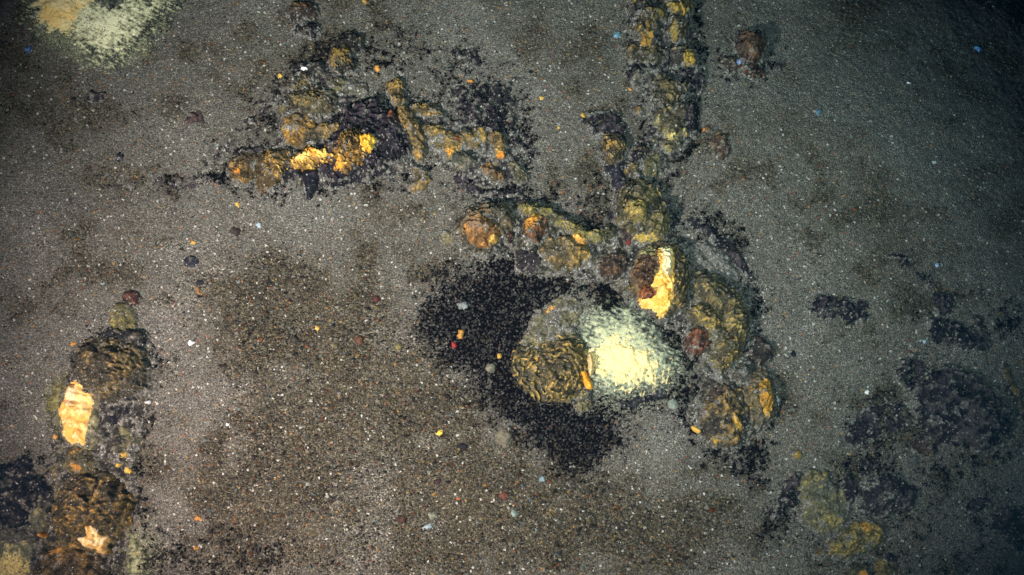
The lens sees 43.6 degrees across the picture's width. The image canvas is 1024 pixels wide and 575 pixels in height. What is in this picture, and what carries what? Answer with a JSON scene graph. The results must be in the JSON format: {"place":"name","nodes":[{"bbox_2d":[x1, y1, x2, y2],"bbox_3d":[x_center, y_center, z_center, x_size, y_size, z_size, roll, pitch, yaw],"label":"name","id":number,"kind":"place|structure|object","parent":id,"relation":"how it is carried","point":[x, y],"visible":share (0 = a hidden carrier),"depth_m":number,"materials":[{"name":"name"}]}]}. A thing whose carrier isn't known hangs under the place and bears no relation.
{"place":"outdoors","nodes":[
{"label":"outdoors","id":0,"kind":"place"},
{"bbox_2d":[0,0,1023,574],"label":"seabed","id":1,"kind":"structure","parent":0,"point":[878,148],"depth_m":2.41,"materials":[{"name":"sand"}]},
{"bbox_2d":[0,528,36,574],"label":"sulfur mound","id":2,"kind":"object","parent":1,"relation":"on","point":[17,549],"visible":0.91,"depth_m":2.29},
{"bbox_2d":[0,454,54,529],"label":"mineral crust","id":3,"kind":"object","parent":1,"relation":"on","point":[24,485],"visible":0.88,"depth_m":2.29},
{"bbox_2d":[27,495,50,532],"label":"rock","id":4,"kind":"object","parent":1,"relation":"on","point":[39,519],"visible":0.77,"depth_m":2.28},
{"bbox_2d":[42,373,68,436],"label":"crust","id":5,"kind":"object","parent":1,"relation":"on","point":[52,400],"visible":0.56,"depth_m":2.35},
{"bbox_2d":[32,543,112,574],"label":"rock","id":6,"kind":"object","parent":1,"relation":"on","point":[62,559],"visible":0.88,"depth_m":2.27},
{"bbox_2d":[56,386,99,449],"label":"rock","id":7,"kind":"object","parent":1,"relation":"on","point":[92,438],"visible":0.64,"depth_m":2.32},
{"bbox_2d":[58,380,93,445],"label":"sulfur crust","id":8,"kind":"object","parent":7,"relation":"on","point":[75,409],"visible":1,"depth_m":2.31},
{"bbox_2d":[59,446,98,475],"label":"rock","id":9,"kind":"object","parent":1,"relation":"on","point":[77,460],"visible":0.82,"depth_m":2.30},
{"bbox_2d":[26,327,159,574],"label":"rock","id":10,"kind":"object","parent":1,"relation":"on","point":[108,454],"visible":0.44,"depth_m":2.32,"materials":[{"name":"stone"}]},
{"bbox_2d":[51,468,136,554],"bbox_3d":[-0.756,0.403,2.290,0.162,0.117,0.170,0,79,0],"label":"rock","id":11,"kind":"object","parent":10,"relation":"on","point":[92,510],"visible":0.95,"depth_m":2.27,"materials":[{"name":"stone"}]},
{"bbox_2d":[68,334,154,403],"bbox_3d":[-0.736,0.152,2.338,0.170,0.125,0.154,0,79,0],"label":"rock","id":12,"kind":"object","parent":10,"relation":"on","point":[101,369],"visible":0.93,"depth_m":2.32,"materials":[{"name":"stone"}]},
{"bbox_2d":[101,326,146,348],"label":"rock","id":13,"kind":"object","parent":10,"relation":"on","point":[138,337],"visible":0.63,"depth_m":2.35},
{"bbox_2d":[117,426,145,456],"bbox_3d":[-0.706,0.270,2.347,0.078,0.049,0.087,0,79,0],"label":"bacterial mat","id":14,"kind":"object","parent":10,"relation":"on","point":[124,432],"visible":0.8,"depth_m":2.33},
{"bbox_2d":[117,529,155,574],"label":"bacterial mat","id":15,"kind":"object","parent":10,"relation":"on","point":[134,546],"visible":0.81,"depth_m":2.30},
{"bbox_2d":[86,89,106,103],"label":"rock","id":16,"kind":"object","parent":1,"relation":"on","point":[93,96],"visible":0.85,"depth_m":2.47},
{"bbox_2d":[15,0,182,76],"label":"bacterial mat","id":17,"kind":"object","parent":1,"relation":"on","point":[112,30],"visible":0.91,"depth_m":2.50,"materials":[{"name":"white"}]},
{"bbox_2d":[30,0,95,35],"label":"sulfur mound","id":18,"kind":"object","parent":17,"relation":"on","point":[62,15],"visible":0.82,"depth_m":2.49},
{"bbox_2d":[96,395,138,441],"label":"rock","id":19,"kind":"object","parent":1,"relation":"on","point":[111,414],"visible":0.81,"depth_m":2.32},
{"bbox_2d":[109,302,138,329],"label":"rock","id":20,"kind":"object","parent":1,"relation":"on","point":[122,316],"visible":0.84,"depth_m":2.37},
{"bbox_2d":[122,289,142,307],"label":"rock","id":21,"kind":"object","parent":1,"relation":"on","point":[132,298],"visible":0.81,"depth_m":2.38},
{"bbox_2d":[104,175,222,191],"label":"mineral crust","id":22,"kind":"object","parent":1,"relation":"on","point":[131,186],"visible":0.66,"depth_m":2.44},
{"bbox_2d":[181,111,204,128],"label":"mineral crust","id":23,"kind":"object","parent":1,"relation":"on","point":[195,117],"visible":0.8,"depth_m":2.46},
{"bbox_2d":[226,150,260,188],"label":"rock","id":24,"kind":"object","parent":1,"relation":"on","point":[240,170],"visible":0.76,"depth_m":2.43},
{"bbox_2d":[231,143,265,157],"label":"rock","id":25,"kind":"object","parent":1,"relation":"on","point":[255,148],"visible":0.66,"depth_m":2.44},
{"bbox_2d":[253,147,293,196],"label":"rock","id":26,"kind":"object","parent":1,"relation":"on","point":[272,165],"visible":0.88,"depth_m":2.43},
{"bbox_2d":[279,168,302,186],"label":"rock","id":27,"kind":"object","parent":1,"relation":"on","point":[291,176],"visible":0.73,"depth_m":2.43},
{"bbox_2d":[281,110,316,149],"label":"rock","id":28,"kind":"object","parent":1,"relation":"on","point":[295,125],"visible":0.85,"depth_m":2.44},
{"bbox_2d":[276,61,324,91],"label":"rock","id":29,"kind":"object","parent":1,"relation":"on","point":[311,76],"visible":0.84,"depth_m":2.45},
{"bbox_2d":[285,0,320,24],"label":"rock","id":30,"kind":"object","parent":1,"relation":"on","point":[307,10],"visible":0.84,"depth_m":2.48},
{"bbox_2d":[290,18,322,40],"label":"rock","id":31,"kind":"object","parent":1,"relation":"on","point":[308,30],"visible":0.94,"depth_m":2.48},
{"bbox_2d":[274,83,340,118],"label":"rock","id":32,"kind":"object","parent":1,"relation":"on","point":[314,101],"visible":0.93,"depth_m":2.44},
{"bbox_2d":[302,170,319,199],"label":"rock","id":33,"kind":"object","parent":1,"relation":"on","point":[310,178],"visible":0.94,"depth_m":2.43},
{"bbox_2d":[303,122,340,146],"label":"rock","id":34,"kind":"object","parent":1,"relation":"on","point":[323,130],"visible":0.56,"depth_m":2.43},
{"bbox_2d":[287,127,377,174],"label":"rock","id":35,"kind":"object","parent":1,"relation":"on","point":[353,143],"visible":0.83,"depth_m":2.41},
{"bbox_2d":[326,31,364,76],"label":"rock","id":36,"kind":"object","parent":1,"relation":"on","point":[347,48],"visible":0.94,"depth_m":2.46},
{"bbox_2d":[269,61,429,192],"bbox_3d":[-0.316,-0.310,2.472,0.318,0.071,0.267,0,79,0],"label":"rock","id":37,"kind":"object","parent":1,"relation":"on","point":[344,101],"visible":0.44,"depth_m":2.45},
{"bbox_2d":[326,76,368,97],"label":"rock","id":38,"kind":"object","parent":37,"relation":"on","point":[340,86],"visible":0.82,"depth_m":2.46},
{"bbox_2d":[292,96,412,182],"bbox_3d":[-0.311,-0.276,2.449,0.247,0.103,0.169,-16,79,-3],"label":"rock","id":39,"kind":"object","parent":1,"relation":"on","point":[377,118],"visible":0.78,"depth_m":2.42,"materials":[{"name":"stone"}]},
{"bbox_2d":[329,162,389,190],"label":"rock","id":40,"kind":"object","parent":1,"relation":"on","point":[377,172],"visible":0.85,"depth_m":2.43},
{"bbox_2d":[384,77,408,110],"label":"rock","id":41,"kind":"object","parent":1,"relation":"on","point":[394,87],"visible":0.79,"depth_m":2.45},
{"bbox_2d":[396,103,427,165],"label":"rock","id":42,"kind":"object","parent":1,"relation":"on","point":[410,123],"visible":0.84,"depth_m":2.43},
{"bbox_2d":[406,164,433,195],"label":"rock","id":43,"kind":"object","parent":1,"relation":"on","point":[422,182],"visible":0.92,"depth_m":2.42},
{"bbox_2d":[408,101,446,117],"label":"rock","id":44,"kind":"object","parent":1,"relation":"on","point":[428,109],"visible":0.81,"depth_m":2.44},
{"bbox_2d":[439,230,454,245],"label":"rock","id":45,"kind":"object","parent":1,"relation":"on","point":[445,236],"visible":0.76,"depth_m":2.42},
{"bbox_2d":[452,149,477,168],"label":"rock","id":46,"kind":"object","parent":1,"relation":"on","point":[465,160],"visible":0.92,"depth_m":2.41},
{"bbox_2d":[407,99,527,188],"bbox_3d":[-0.097,-0.266,2.451,0.269,0.054,0.136,18,80,4],"label":"rock","id":47,"kind":"object","parent":1,"relation":"on","point":[485,152],"visible":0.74,"depth_m":2.43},
{"bbox_2d":[422,122,487,159],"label":"rock","id":48,"kind":"object","parent":47,"relation":"on","point":[447,141],"visible":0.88,"depth_m":2.42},
{"bbox_2d":[451,47,484,69],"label":"mineral crust","id":49,"kind":"object","parent":1,"relation":"on","point":[467,52],"visible":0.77,"depth_m":2.48},
{"bbox_2d":[446,78,522,137],"bbox_3d":[-0.055,-0.340,2.466,0.160,0.060,0.154,0,79,0],"label":"mineral crust","id":50,"kind":"object","parent":1,"relation":"on","point":[497,120],"visible":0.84,"depth_m":2.45},
{"bbox_2d":[451,198,519,258],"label":"rock","id":51,"kind":"object","parent":1,"relation":"on","point":[482,228],"visible":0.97,"depth_m":2.39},
{"bbox_2d":[478,160,506,184],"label":"rock","id":52,"kind":"object","parent":1,"relation":"on","point":[493,173],"visible":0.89,"depth_m":2.42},
{"bbox_2d":[453,170,536,201],"bbox_3d":[-0.031,-0.182,2.436,0.179,0.047,0.064,10,79,2],"label":"mineral crust","id":53,"kind":"object","parent":1,"relation":"on","point":[475,190],"visible":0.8,"depth_m":2.42},
{"bbox_2d":[487,131,509,161],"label":"rock","id":54,"kind":"object","parent":1,"relation":"on","point":[498,141],"visible":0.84,"depth_m":2.42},
{"bbox_2d":[496,428,512,447],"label":"pebble","id":55,"kind":"object","parent":1,"relation":"on","point":[504,439],"visible":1,"depth_m":2.34,"materials":[{"name":"stone"}]},
{"bbox_2d":[508,161,529,185],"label":"rock","id":56,"kind":"object","parent":1,"relation":"on","point":[521,176],"visible":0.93,"depth_m":2.42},
{"bbox_2d":[503,125,537,164],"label":"mineral crust","id":57,"kind":"object","parent":1,"relation":"on","point":[519,143],"visible":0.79,"depth_m":2.44},
{"bbox_2d":[513,245,540,275],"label":"rock","id":58,"kind":"object","parent":1,"relation":"on","point":[527,261],"visible":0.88,"depth_m":2.39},
{"bbox_2d":[521,213,548,245],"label":"rock","id":59,"kind":"object","parent":1,"relation":"on","point":[534,228],"visible":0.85,"depth_m":2.39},
{"bbox_2d":[511,334,592,404],"bbox_3d":[0.073,0.147,2.374,0.160,0.084,0.149,0,79,0],"label":"rock","id":60,"kind":"object","parent":1,"relation":"on","point":[557,371],"visible":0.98,"depth_m":2.35,"materials":[{"name":"stone"}]},
{"bbox_2d":[520,293,583,356],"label":"rock","id":61,"kind":"object","parent":1,"relation":"on","point":[553,318],"visible":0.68,"depth_m":2.38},
{"bbox_2d":[537,234,592,275],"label":"rock","id":62,"kind":"object","parent":1,"relation":"on","point":[563,255],"visible":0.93,"depth_m":2.38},
{"bbox_2d":[517,201,616,245],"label":"rock","id":63,"kind":"object","parent":1,"relation":"on","point":[604,234],"visible":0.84,"depth_m":2.39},
{"bbox_2d":[572,389,594,415],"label":"rock","id":64,"kind":"object","parent":1,"relation":"on","point":[583,402],"visible":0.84,"depth_m":2.36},
{"bbox_2d":[576,105,631,151],"bbox_3d":[0.182,-0.314,2.454,0.128,0.061,0.088,23,80,4],"label":"mineral crust","id":65,"kind":"object","parent":1,"relation":"on","point":[611,122],"visible":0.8,"depth_m":2.44},
{"bbox_2d":[594,131,630,165],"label":"rock","id":66,"kind":"object","parent":1,"relation":"on","point":[611,148],"visible":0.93,"depth_m":2.42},
{"bbox_2d":[593,249,632,282],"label":"rock","id":67,"kind":"object","parent":1,"relation":"on","point":[614,264],"visible":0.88,"depth_m":2.38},
{"bbox_2d":[601,161,627,191],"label":"rock","id":68,"kind":"object","parent":1,"relation":"on","point":[614,175],"visible":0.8,"depth_m":2.42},
{"bbox_2d":[576,293,685,405],"bbox_3d":[0.216,0.115,2.366,0.233,0.078,0.212,0,79,0],"label":"bacterial mat","id":69,"kind":"object","parent":1,"relation":"on","point":[599,328],"visible":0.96,"depth_m":2.38,"materials":[{"name":"white"}]},
{"bbox_2d":[585,334,675,398],"bbox_3d":[0.216,0.133,2.389,0.180,0.059,0.152,0,79,0],"label":"sulfur mound","id":70,"kind":"object","parent":69,"relation":"on","point":[620,361],"visible":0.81,"depth_m":2.37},
{"bbox_2d":[623,162,641,180],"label":"rock","id":71,"kind":"object","parent":1,"relation":"on","point":[631,171],"visible":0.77,"depth_m":2.41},
{"bbox_2d":[608,389,667,409],"bbox_3d":[0.233,0.207,2.380,0.138,0.037,0.054,0,79,0],"label":"black sand lump","id":72,"kind":"object","parent":1,"relation":"on","point":[659,394],"visible":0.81,"depth_m":2.37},
{"bbox_2d":[501,183,780,449],"bbox_3d":[0.247,-0.009,2.409,0.706,0.077,0.340,40,82,7],"label":"crust","id":73,"kind":"object","parent":1,"relation":"on","point":[681,326],"visible":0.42,"depth_m":2.39},
{"bbox_2d":[610,177,672,244],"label":"rock","id":74,"kind":"object","parent":73,"relation":"on","point":[640,208],"visible":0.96,"depth_m":2.38,"materials":[{"name":"stone"}]},
{"bbox_2d":[685,302,743,374],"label":"rock","id":75,"kind":"object","parent":73,"relation":"on","point":[725,351],"visible":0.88,"depth_m":2.35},
{"bbox_2d":[689,264,754,345],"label":"rock","id":76,"kind":"object","parent":73,"relation":"on","point":[719,294],"visible":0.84,"depth_m":2.36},
{"bbox_2d":[628,141,654,163],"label":"rock","id":77,"kind":"object","parent":1,"relation":"on","point":[638,153],"visible":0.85,"depth_m":2.42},
{"bbox_2d":[620,43,666,65],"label":"rock","id":78,"kind":"object","parent":1,"relation":"on","point":[653,55],"visible":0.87,"depth_m":2.46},
{"bbox_2d":[623,62,664,87],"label":"rock","id":79,"kind":"object","parent":1,"relation":"on","point":[645,75],"visible":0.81,"depth_m":2.45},
{"bbox_2d":[620,0,668,47],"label":"rock","id":80,"kind":"object","parent":1,"relation":"on","point":[645,18],"visible":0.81,"depth_m":2.47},
{"bbox_2d":[626,240,691,326],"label":"rock","id":81,"kind":"object","parent":1,"relation":"on","point":[658,276],"visible":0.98,"depth_m":2.35,"materials":[{"name":"stone"}]},
{"bbox_2d":[622,5,706,180],"bbox_3d":[0.295,-0.403,2.493,0.172,0.089,0.431,0,79,0],"label":"rock","id":82,"kind":"object","parent":1,"relation":"on","point":[653,136],"visible":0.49,"depth_m":2.46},
{"bbox_2d":[642,151,663,180],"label":"rock","id":83,"kind":"object","parent":82,"relation":"on","point":[653,164],"visible":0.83,"depth_m":2.42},
{"bbox_2d":[669,44,698,71],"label":"rock","id":84,"kind":"object","parent":82,"relation":"on","point":[683,56],"visible":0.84,"depth_m":2.46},
{"bbox_2d":[644,72,690,118],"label":"rock","id":85,"kind":"object","parent":1,"relation":"on","point":[666,96],"visible":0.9,"depth_m":2.43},
{"bbox_2d":[651,111,687,141],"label":"rock","id":86,"kind":"object","parent":1,"relation":"on","point":[671,126],"visible":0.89,"depth_m":2.42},
{"bbox_2d":[659,138,681,154],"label":"rock","id":87,"kind":"object","parent":1,"relation":"on","point":[668,147],"visible":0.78,"depth_m":2.42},
{"bbox_2d":[660,0,694,45],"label":"rock","id":88,"kind":"object","parent":1,"relation":"on","point":[681,13],"visible":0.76,"depth_m":2.48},
{"bbox_2d":[671,67,704,94],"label":"mineral crust","id":89,"kind":"object","parent":1,"relation":"on","point":[695,78],"visible":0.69,"depth_m":2.46},
{"bbox_2d":[683,98,700,139],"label":"rock","id":90,"kind":"object","parent":1,"relation":"on","point":[692,119],"visible":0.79,"depth_m":2.43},
{"bbox_2d":[681,326,711,360],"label":"rock","id":91,"kind":"object","parent":1,"relation":"on","point":[695,342],"visible":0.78,"depth_m":2.36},
{"bbox_2d":[689,240,739,281],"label":"rock","id":92,"kind":"object","parent":1,"relation":"on","point":[705,254],"visible":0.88,"depth_m":2.40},
{"bbox_2d":[709,133,729,160],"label":"rock","id":93,"kind":"object","parent":1,"relation":"on","point":[719,145],"visible":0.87,"depth_m":2.43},
{"bbox_2d":[681,216,759,289],"bbox_3d":[0.405,-0.072,2.423,0.071,0.047,0.216,-40,82,-7],"label":"mineral crust","id":94,"kind":"object","parent":1,"relation":"on","point":[738,258],"visible":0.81,"depth_m":2.41},
{"bbox_2d":[696,380,752,450],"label":"rock","id":95,"kind":"object","parent":1,"relation":"on","point":[725,423],"visible":0.94,"depth_m":2.33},
{"bbox_2d":[718,56,737,75],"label":"rock","id":96,"kind":"object","parent":1,"relation":"on","point":[728,64],"visible":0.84,"depth_m":2.48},
{"bbox_2d":[732,29,769,65],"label":"rock","id":97,"kind":"object","parent":1,"relation":"on","point":[749,47],"visible":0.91,"depth_m":2.49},
{"bbox_2d":[737,63,765,83],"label":"rock","id":98,"kind":"object","parent":1,"relation":"on","point":[751,71],"visible":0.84,"depth_m":2.49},
{"bbox_2d":[727,359,781,427],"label":"rock","id":99,"kind":"object","parent":1,"relation":"on","point":[756,385],"visible":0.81,"depth_m":2.34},
{"bbox_2d":[742,334,775,365],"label":"rock","id":100,"kind":"object","parent":1,"relation":"on","point":[760,349],"visible":0.81,"depth_m":2.37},
{"bbox_2d":[770,471,800,520],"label":"mineral crust","id":101,"kind":"object","parent":1,"relation":"on","point":[784,496],"visible":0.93,"depth_m":2.33},
{"bbox_2d":[809,546,831,563],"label":"rock","id":102,"kind":"object","parent":1,"relation":"on","point":[820,554],"visible":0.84,"depth_m":2.30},
{"bbox_2d":[793,467,849,536],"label":"rock","id":103,"kind":"object","parent":1,"relation":"on","point":[822,507],"visible":0.92,"depth_m":2.32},
{"bbox_2d":[803,288,870,328],"bbox_3d":[0.611,0.042,2.403,0.139,0.052,0.085,0,79,0],"label":"mineral crust","id":104,"kind":"object","parent":1,"relation":"on","point":[845,306],"visible":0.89,"depth_m":2.39},
{"bbox_2d":[839,473,859,508],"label":"rock","id":105,"kind":"object","parent":1,"relation":"on","point":[849,486],"visible":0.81,"depth_m":2.33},
{"bbox_2d":[825,515,884,561],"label":"rock","id":106,"kind":"object","parent":1,"relation":"on","point":[855,537],"visible":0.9,"depth_m":2.30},
{"bbox_2d":[839,555,874,574],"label":"rock","id":107,"kind":"object","parent":1,"relation":"on","point":[859,565],"visible":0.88,"depth_m":2.30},
{"bbox_2d":[851,457,879,480],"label":"mineral crust","id":108,"kind":"object","parent":1,"relation":"on","point":[866,463],"visible":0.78,"depth_m":2.34},
{"bbox_2d":[837,392,914,454],"bbox_3d":[0.673,0.257,2.374,0.172,0.050,0.100,-16,79,-3],"label":"mineral crust","id":109,"kind":"object","parent":1,"relation":"on","point":[867,428],"visible":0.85,"depth_m":2.36},
{"bbox_2d":[850,471,919,519],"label":"rock","id":110,"kind":"object","parent":1,"relation":"on","point":[882,496],"visible":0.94,"depth_m":2.32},
{"bbox_2d":[870,558,900,574],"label":"rock","id":111,"kind":"object","parent":1,"relation":"on","point":[883,566],"visible":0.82,"depth_m":2.30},
{"bbox_2d":[884,249,914,268],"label":"mineral crust","id":112,"kind":"object","parent":1,"relation":"on","point":[905,258],"visible":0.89,"depth_m":2.42},
{"bbox_2d":[892,352,927,396],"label":"mineral crust","id":113,"kind":"object","parent":1,"relation":"on","point":[904,368],"visible":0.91,"depth_m":2.37},
{"bbox_2d":[909,434,939,456],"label":"rock","id":114,"kind":"object","parent":1,"relation":"on","point":[923,446],"visible":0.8,"depth_m":2.35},
{"bbox_2d":[930,290,954,317],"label":"mineral crust","id":115,"kind":"object","parent":1,"relation":"on","point":[946,299],"visible":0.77,"depth_m":2.41},
{"bbox_2d":[923,315,992,359],"bbox_3d":[0.838,0.092,2.406,0.149,0.052,0.078,18,80,3],"label":"mineral crust","id":116,"kind":"object","parent":1,"relation":"on","point":[965,338],"visible":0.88,"depth_m":2.39},
{"bbox_2d":[904,363,1014,455],"bbox_3d":[0.831,0.225,2.372,0.211,0.069,0.187,0,79,0],"label":"rock","id":117,"kind":"object","parent":1,"relation":"on","point":[976,417],"visible":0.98,"depth_m":2.35,"materials":[{"name":"stone"}]},
{"bbox_2d":[961,497,991,514],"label":"mineral crust","id":118,"kind":"object","parent":1,"relation":"on","point":[978,505],"visible":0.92,"depth_m":2.33},
{"bbox_2d":[970,314,991,341],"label":"mineral crust","id":119,"kind":"object","parent":1,"relation":"on","point":[976,320],"visible":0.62,"depth_m":2.40},
{"bbox_2d":[989,505,1023,551],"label":"rock","id":120,"kind":"object","parent":1,"relation":"on","point":[1007,524],"visible":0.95,"depth_m":2.31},
{"bbox_2d":[1001,361,1023,412],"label":"rock","id":121,"kind":"object","parent":1,"relation":"on","point":[1009,376],"visible":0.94,"depth_m":2.38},
{"bbox_2d":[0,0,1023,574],"bbox_3d":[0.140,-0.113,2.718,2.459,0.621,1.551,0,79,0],"label":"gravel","id":122,"kind":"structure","parent":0,"point":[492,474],"depth_m":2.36,"materials":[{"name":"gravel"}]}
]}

